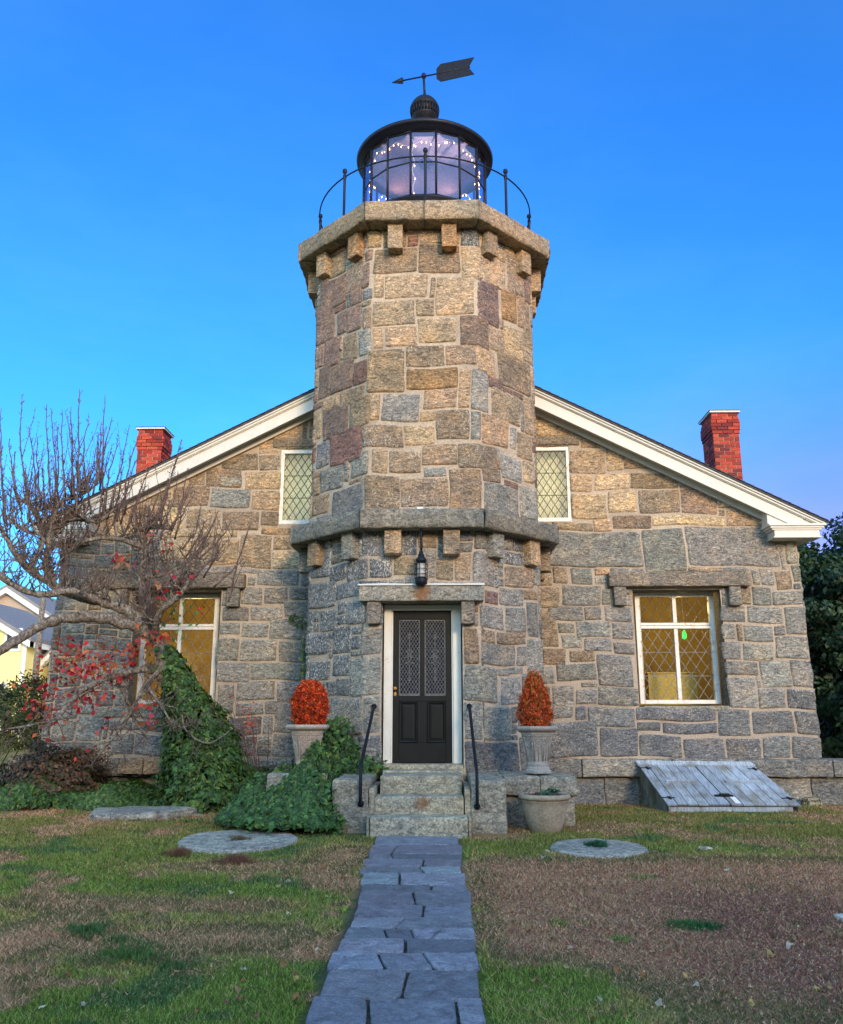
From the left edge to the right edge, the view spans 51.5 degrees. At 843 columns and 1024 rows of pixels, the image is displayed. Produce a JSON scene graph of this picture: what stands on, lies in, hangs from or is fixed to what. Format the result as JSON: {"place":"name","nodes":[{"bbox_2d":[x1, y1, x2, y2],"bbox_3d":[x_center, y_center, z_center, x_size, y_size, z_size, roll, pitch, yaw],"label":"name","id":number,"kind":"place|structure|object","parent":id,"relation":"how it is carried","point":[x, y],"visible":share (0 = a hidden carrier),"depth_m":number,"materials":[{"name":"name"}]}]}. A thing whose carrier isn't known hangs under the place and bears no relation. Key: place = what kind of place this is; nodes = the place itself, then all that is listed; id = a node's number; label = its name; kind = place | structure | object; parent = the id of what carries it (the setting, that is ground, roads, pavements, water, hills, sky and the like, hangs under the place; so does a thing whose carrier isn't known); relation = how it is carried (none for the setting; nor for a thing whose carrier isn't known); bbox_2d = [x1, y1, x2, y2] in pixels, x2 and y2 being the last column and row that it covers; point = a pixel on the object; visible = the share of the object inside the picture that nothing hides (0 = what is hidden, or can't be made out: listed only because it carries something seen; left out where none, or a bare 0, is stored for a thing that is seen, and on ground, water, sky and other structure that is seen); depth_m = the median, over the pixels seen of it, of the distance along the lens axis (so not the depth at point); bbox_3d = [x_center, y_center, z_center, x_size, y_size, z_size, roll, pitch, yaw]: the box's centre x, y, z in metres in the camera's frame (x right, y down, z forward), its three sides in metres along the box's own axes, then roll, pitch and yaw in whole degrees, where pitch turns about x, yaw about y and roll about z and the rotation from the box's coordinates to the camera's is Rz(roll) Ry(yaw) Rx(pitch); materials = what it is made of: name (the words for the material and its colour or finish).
{"place":"outdoors","nodes":[
{"label":"outdoors","id":0,"kind":"place"},
{"bbox_2d":[0,584,55,748],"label":"yellow house","id":1,"kind":"structure","parent":0,"point":[19,612],"depth_m":41.19,"materials":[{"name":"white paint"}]},
{"bbox_2d":[4,628,22,650],"bbox_3d":[-18.651,5.834,39.896,0.800,1.050,0.060,0,-13,1],"label":"window","id":2,"kind":"structure","parent":1,"relation":"in","point":[17,648],"depth_m":39.82,"materials":[{"name":"white paint"}]},
{"bbox_2d":[305,836,485,1023],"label":"path","id":3,"kind":"structure","parent":0,"point":[442,941],"depth_m":5.87,"materials":[{"name":"grey stone"}]},
{"bbox_2d":[0,749,842,1023],"bbox_3d":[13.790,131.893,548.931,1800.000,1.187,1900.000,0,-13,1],"label":"ground","id":4,"kind":"structure","parent":0,"point":[320,976],"depth_m":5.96,"materials":[{"name":"green plant"}]},
{"bbox_2d":[0,669,46,765],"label":"evergreen bush","id":5,"kind":"object","parent":4,"relation":"on","point":[8,698],"visible":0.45,"depth_m":16.40,"materials":[{"name":"green plant"}]},
{"bbox_2d":[25,598,45,750],"bbox_3d":[-16.363,6.833,37.062,0.300,6.400,0.285,0,-13,1],"label":"utility pole","id":6,"kind":"object","parent":4,"relation":"on","point":[39,636],"visible":0.47,"depth_m":37.27,"materials":[{"name":"brown"}]},
{"bbox_2d":[0,737,119,806],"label":"dried shrub","id":7,"kind":"object","parent":4,"relation":"on","point":[59,765],"visible":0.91,"depth_m":13.18,"materials":[{"name":"brown plant"}]},
{"bbox_2d":[0,766,273,811],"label":"ivy","id":8,"kind":"object","parent":4,"relation":"on","point":[120,793],"visible":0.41,"depth_m":12.89,"materials":[{"name":"green plant"}]},
{"bbox_2d":[0,390,250,787],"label":"bare tree","id":9,"kind":"object","parent":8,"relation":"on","point":[145,624],"visible":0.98,"depth_m":13.01,"materials":[{"name":"brown plant"}]},
{"bbox_2d":[88,805,203,819],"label":"stone slab","id":10,"kind":"structure","parent":4,"relation":"on","point":[144,812],"depth_m":11.82,"materials":[{"name":"stone"}]},
{"bbox_2d":[145,644,255,813],"bbox_3d":[-3.110,3.276,13.066,1.831,2.584,1.220,-5,-14,19],"label":"ivy mound","id":11,"kind":"object","parent":4,"relation":"on","point":[227,772],"visible":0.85,"depth_m":12.74,"materials":[{"name":"green plant"}]},
{"bbox_2d":[177,829,297,853],"bbox_3d":[-2.033,3.673,9.735,1.306,0.111,1.386,0,-13,1],"label":"millstone","id":12,"kind":"object","parent":4,"relation":"on","point":[211,842],"visible":0.89,"depth_m":9.56,"materials":[{"name":"stone"}]},
{"bbox_2d":[229,696,273,772],"bbox_3d":[-2.671,3.709,13.621,0.755,1.684,0.280,0,-13,1],"label":"rose bush","id":13,"kind":"object","parent":4,"relation":"on","point":[253,740],"visible":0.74,"depth_m":13.60,"materials":[{"name":"brown plant"}]},
{"bbox_2d":[261,758,289,772],"bbox_3d":[-2.238,4.183,13.502,0.779,0.720,0.714,0,-13,1],"label":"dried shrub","id":14,"kind":"object","parent":4,"relation":"on","point":[273,767],"visible":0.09,"depth_m":13.61,"materials":[{"name":"brown plant"}]},
{"bbox_2d":[266,769,332,788],"bbox_3d":[-1.589,3.809,11.557,0.814,0.758,0.906,0,-13,1],"label":"stone pedestal","id":15,"kind":"object","parent":4,"relation":"on","point":[274,779],"visible":0.05,"depth_m":11.21,"materials":[{"name":"stone"}]},
{"bbox_2d":[286,724,328,769],"bbox_3d":[-1.505,3.110,11.493,0.548,0.611,0.548,0,-13,1],"label":"gothic urn","id":16,"kind":"object","parent":15,"relation":"on","point":[304,737],"visible":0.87,"depth_m":11.35,"materials":[{"name":"stone"}]},
{"bbox_2d":[288,679,330,724],"bbox_3d":[-1.485,2.551,11.618,0.573,0.659,0.576,0,-13,1],"label":"red shrub","id":17,"kind":"object","parent":16,"relation":"on","point":[309,701],"visible":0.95,"depth_m":11.48,"materials":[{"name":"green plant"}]},
{"bbox_2d":[213,715,389,835],"bbox_3d":[-1.567,3.463,11.556,2.264,1.510,3.154,0,-13,1],"label":"ivy mound","id":18,"kind":"object","parent":4,"relation":"on","point":[301,795],"visible":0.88,"depth_m":10.66,"materials":[{"name":"green plant"}]},
{"bbox_2d":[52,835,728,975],"bbox_3d":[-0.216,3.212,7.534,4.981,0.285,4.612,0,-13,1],"label":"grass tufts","id":19,"kind":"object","parent":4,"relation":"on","point":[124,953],"visible":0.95,"depth_m":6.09,"materials":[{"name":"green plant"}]},
{"bbox_2d":[332,763,507,837],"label":"entrance steps","id":20,"kind":"structure","parent":4,"relation":"on","point":[414,799],"depth_m":10.44,"materials":[{"name":"stone"}]},
{"bbox_2d":[358,704,376,806],"bbox_3d":[-0.694,3.087,11.257,0.076,1.228,1.651,-1,-13,2],"label":"handrail","id":21,"kind":"object","parent":20,"relation":"attached to","point":[360,801],"visible":1,"depth_m":10.68,"materials":[{"name":"black metal"}]},
{"bbox_2d":[467,703,479,809],"bbox_3d":[0.663,3.089,11.222,0.076,1.258,1.651,0,-13,0],"label":"handrail","id":22,"kind":"object","parent":20,"relation":"attached to","point":[476,804],"visible":1,"depth_m":10.56,"materials":[{"name":"black metal"}]},
{"bbox_2d":[289,92,558,793],"bbox_3d":[0.061,-1.675,15.051,4.284,12.862,4.283,0,-13,1],"label":"stone lighthouse","id":23,"kind":"object","parent":4,"relation":"on","point":[424,384],"visible":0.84,"depth_m":13.24,"materials":[{"name":"stone"}]},
{"bbox_2d":[288,613,306,680],"bbox_3d":[-1.943,2.678,13.953,0.270,2.241,1.295,4,-14,-17],"label":"creeper","id":24,"kind":"object","parent":23,"relation":"attached to","point":[303,657],"visible":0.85,"depth_m":13.60,"materials":[{"name":"green plant"}]},
{"bbox_2d":[414,529,427,584],"bbox_3d":[-0.003,0.637,12.440,0.190,0.826,0.344,0,-13,1],"label":"wall lantern","id":25,"kind":"object","parent":23,"relation":"attached to","point":[421,569],"depth_m":12.28,"materials":[{"name":"black metal"}]},
{"bbox_2d":[392,611,451,762],"bbox_3d":[0.010,2.478,12.480,0.844,2.128,0.105,0,-13,1],"label":"door","id":26,"kind":"structure","parent":23,"relation":"in","point":[422,651],"depth_m":12.50,"materials":[{"name":"black paint"}]},
{"bbox_2d":[318,147,530,230],"bbox_3d":[0.059,-4.904,15.814,3.883,1.083,3.879,0,-13,1],"label":"gallery railing","id":27,"kind":"object","parent":23,"relation":"on","point":[424,156],"visible":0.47,"depth_m":14.46,"materials":[{"name":"black metal"}]},
{"bbox_2d":[369,139,479,200],"bbox_3d":[0.048,-5.809,15.706,2.043,1.220,1.385,0,-13,1],"label":"string light","id":28,"kind":"object","parent":23,"relation":"hanging from","point":[414,165],"visible":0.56,"depth_m":15.28,"materials":[{"name":"white"}]},
{"bbox_2d":[392,57,473,92],"bbox_3d":[0.211,-8.187,16.541,1.610,0.621,0.100,-4,-14,16],"label":"weather vane","id":29,"kind":"object","parent":23,"relation":"attached to","point":[452,70],"visible":0.94,"depth_m":16.48,"materials":[{"name":"black metal"}]},
{"bbox_2d":[7,385,842,804],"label":"stone house","id":30,"kind":"structure","parent":4,"relation":"on","point":[651,531],"depth_m":14.79,"materials":[{"name":"stone"}]},
{"bbox_2d":[136,594,220,710],"bbox_3d":[-4.174,2.369,14.875,1.396,1.985,0.435,0,-13,1],"label":"window","id":31,"kind":"structure","parent":30,"relation":"in","point":[214,627],"depth_m":15.08,"materials":[{"name":"paint"}]},
{"bbox_2d":[279,449,311,523],"bbox_3d":[-1.992,-0.405,15.437,1.015,1.385,0.274,0,-13,1],"label":"window","id":32,"kind":"structure","parent":30,"relation":"in","point":[296,465],"depth_m":15.49,"materials":[{"name":"glass"}]},
{"bbox_2d":[536,446,571,520],"bbox_3d":[2.126,-0.449,15.342,0.985,1.385,0.274,0,-13,1],"label":"window","id":33,"kind":"structure","parent":30,"relation":"in","point":[553,480],"depth_m":15.38,"materials":[{"name":"glass"}]},
{"bbox_2d":[633,592,729,709],"bbox_3d":[4.334,2.321,14.669,1.398,1.985,0.434,0,-13,1],"label":"window","id":34,"kind":"structure","parent":30,"relation":"in","point":[674,625],"depth_m":14.82,"materials":[{"name":"paint"}]},
{"bbox_2d":[681,597,686,638],"bbox_3d":[4.653,1.659,15.595,0.080,1.220,0.080,0,-13,1],"label":"hanging ornament","id":35,"kind":"object","parent":30,"relation":"hanging from","point":[685,635],"visible":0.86,"depth_m":15.46,"materials":[{"name":"green glass"}]},
{"bbox_2d":[31,806,842,1023],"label":"fallen leaves","id":36,"kind":"object","parent":4,"relation":"on","point":[658,1002],"visible":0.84,"depth_m":5.54,"materials":[{"name":"brown plant"}]},
{"bbox_2d":[498,770,578,825],"bbox_3d":[1.521,3.813,11.517,0.972,0.732,1.227,0,-13,1],"label":"stone pedestal","id":37,"kind":"object","parent":4,"relation":"on","point":[518,783],"visible":0.39,"depth_m":11.01,"materials":[{"name":"stone"}]},
{"bbox_2d":[516,726,557,773],"bbox_3d":[1.514,3.105,11.417,0.538,0.600,0.538,0,-13,1],"label":"gothic urn","id":38,"kind":"object","parent":37,"relation":"on","point":[537,740],"visible":0.99,"depth_m":11.28,"materials":[{"name":"grey stone"}]},
{"bbox_2d":[515,668,554,725],"bbox_3d":[1.494,2.462,11.558,0.521,0.783,0.525,0,-13,1],"label":"red shrub","id":39,"kind":"object","parent":38,"relation":"on","point":[535,702],"visible":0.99,"depth_m":11.45,"materials":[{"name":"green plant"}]},
{"bbox_2d":[518,792,570,833],"bbox_3d":[1.485,3.623,10.514,0.630,0.447,0.630,0,-13,1],"label":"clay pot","id":40,"kind":"object","parent":4,"relation":"on","point":[544,813],"visible":0.89,"depth_m":10.30,"materials":[{"name":"stone"}]},
{"bbox_2d":[524,787,564,795],"bbox_3d":[1.457,3.388,10.574,0.467,0.136,0.460,-8,-15,30],"label":"potted plant","id":41,"kind":"object","parent":40,"relation":"on","point":[550,792],"visible":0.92,"depth_m":10.55,"materials":[{"name":"green plant"}]},
{"bbox_2d":[550,838,647,858],"bbox_3d":[1.880,3.587,9.317,1.027,0.087,1.005,0,-13,1],"label":"millstone","id":42,"kind":"object","parent":4,"relation":"on","point":[575,847],"visible":0.92,"depth_m":9.18,"materials":[{"name":"stone"}]},
{"bbox_2d":[468,848,842,1023],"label":"leaf litter","id":43,"kind":"object","parent":4,"relation":"on","point":[720,940],"visible":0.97,"depth_m":6.69,"materials":[{"name":"brown plant"}]},
{"bbox_2d":[697,846,712,849],"bbox_3d":[3.014,3.585,9.294,0.148,0.050,0.107,0,-13,1],"label":"flat pebble","id":44,"kind":"object","parent":4,"relation":"on","point":[703,847],"visible":0.62,"depth_m":9.26,"materials":[{"name":"stone"}]},
{"bbox_2d":[635,760,800,811],"bbox_3d":[4.434,4.155,13.203,2.125,0.720,1.157,0,-13,1],"label":"cellar hatch","id":45,"kind":"object","parent":4,"relation":"on","point":[665,786],"visible":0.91,"depth_m":13.14,"materials":[{"name":"grey wood"}]},
{"bbox_2d":[639,765,729,805],"bbox_3d":[3.940,4.112,13.176,1.072,0.518,1.058,0,-13,1],"label":"hatch door","id":46,"kind":"structure","parent":45,"relation":"in","point":[676,785],"depth_m":13.14,"materials":[{"name":"grey wood"}]},
{"bbox_2d":[695,766,800,805],"bbox_3d":[4.891,4.118,13.169,1.209,0.518,1.025,0,-13,1],"label":"hatch door","id":47,"kind":"structure","parent":45,"relation":"in","point":[748,784],"depth_m":13.12,"materials":[{"name":"grey wood"}]},
{"bbox_2d":[801,796,822,805],"bbox_3d":[6.030,4.500,13.493,0.309,0.204,0.218,0,-13,1],"label":"field stone","id":48,"kind":"object","parent":4,"relation":"on","point":[811,800],"visible":0.62,"depth_m":13.43,"materials":[{"name":"stone"}]},
{"bbox_2d":[797,524,842,757],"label":"leafy tree","id":49,"kind":"object","parent":4,"relation":"on","point":[821,578],"visible":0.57,"depth_m":19.22,"materials":[{"name":"green plant"}]},
{"bbox_2d":[815,673,842,757],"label":"hedge bush","id":50,"kind":"object","parent":4,"relation":"on","point":[833,724],"visible":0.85,"depth_m":17.29,"materials":[{"name":"green plant"}]},
{"bbox_2d":[818,512,842,670],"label":"leafy tree","id":51,"kind":"object","parent":4,"relation":"on","point":[830,523],"visible":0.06,"depth_m":22.50,"materials":[{"name":"green plant"}]},
{"bbox_2d":[834,913,842,921],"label":"field stone","id":52,"kind":"object","parent":4,"relation":"on","point":[838,916],"visible":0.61,"depth_m":6.58,"materials":[{"name":"stone"}]},
{"bbox_2d":[0,0,842,598],"label":"sky","id":53,"kind":"structure","parent":0,"point":[166,165],"materials":[{"name":"blue"}]},
{"bbox_2d":[645,672,697,699],"bbox_3d":[4.412,3.087,15.443,0.890,0.490,0.290,0,-13,1],"label":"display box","id":54,"kind":"object","parent":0,"point":[671,690],"visible":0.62,"depth_m":15.33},
{"bbox_2d":[639,704,714,705],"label":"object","id":55,"kind":"object","parent":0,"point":[679,704],"visible":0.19,"depth_m":15.20,"materials":[{"name":"paint"}]}
]}

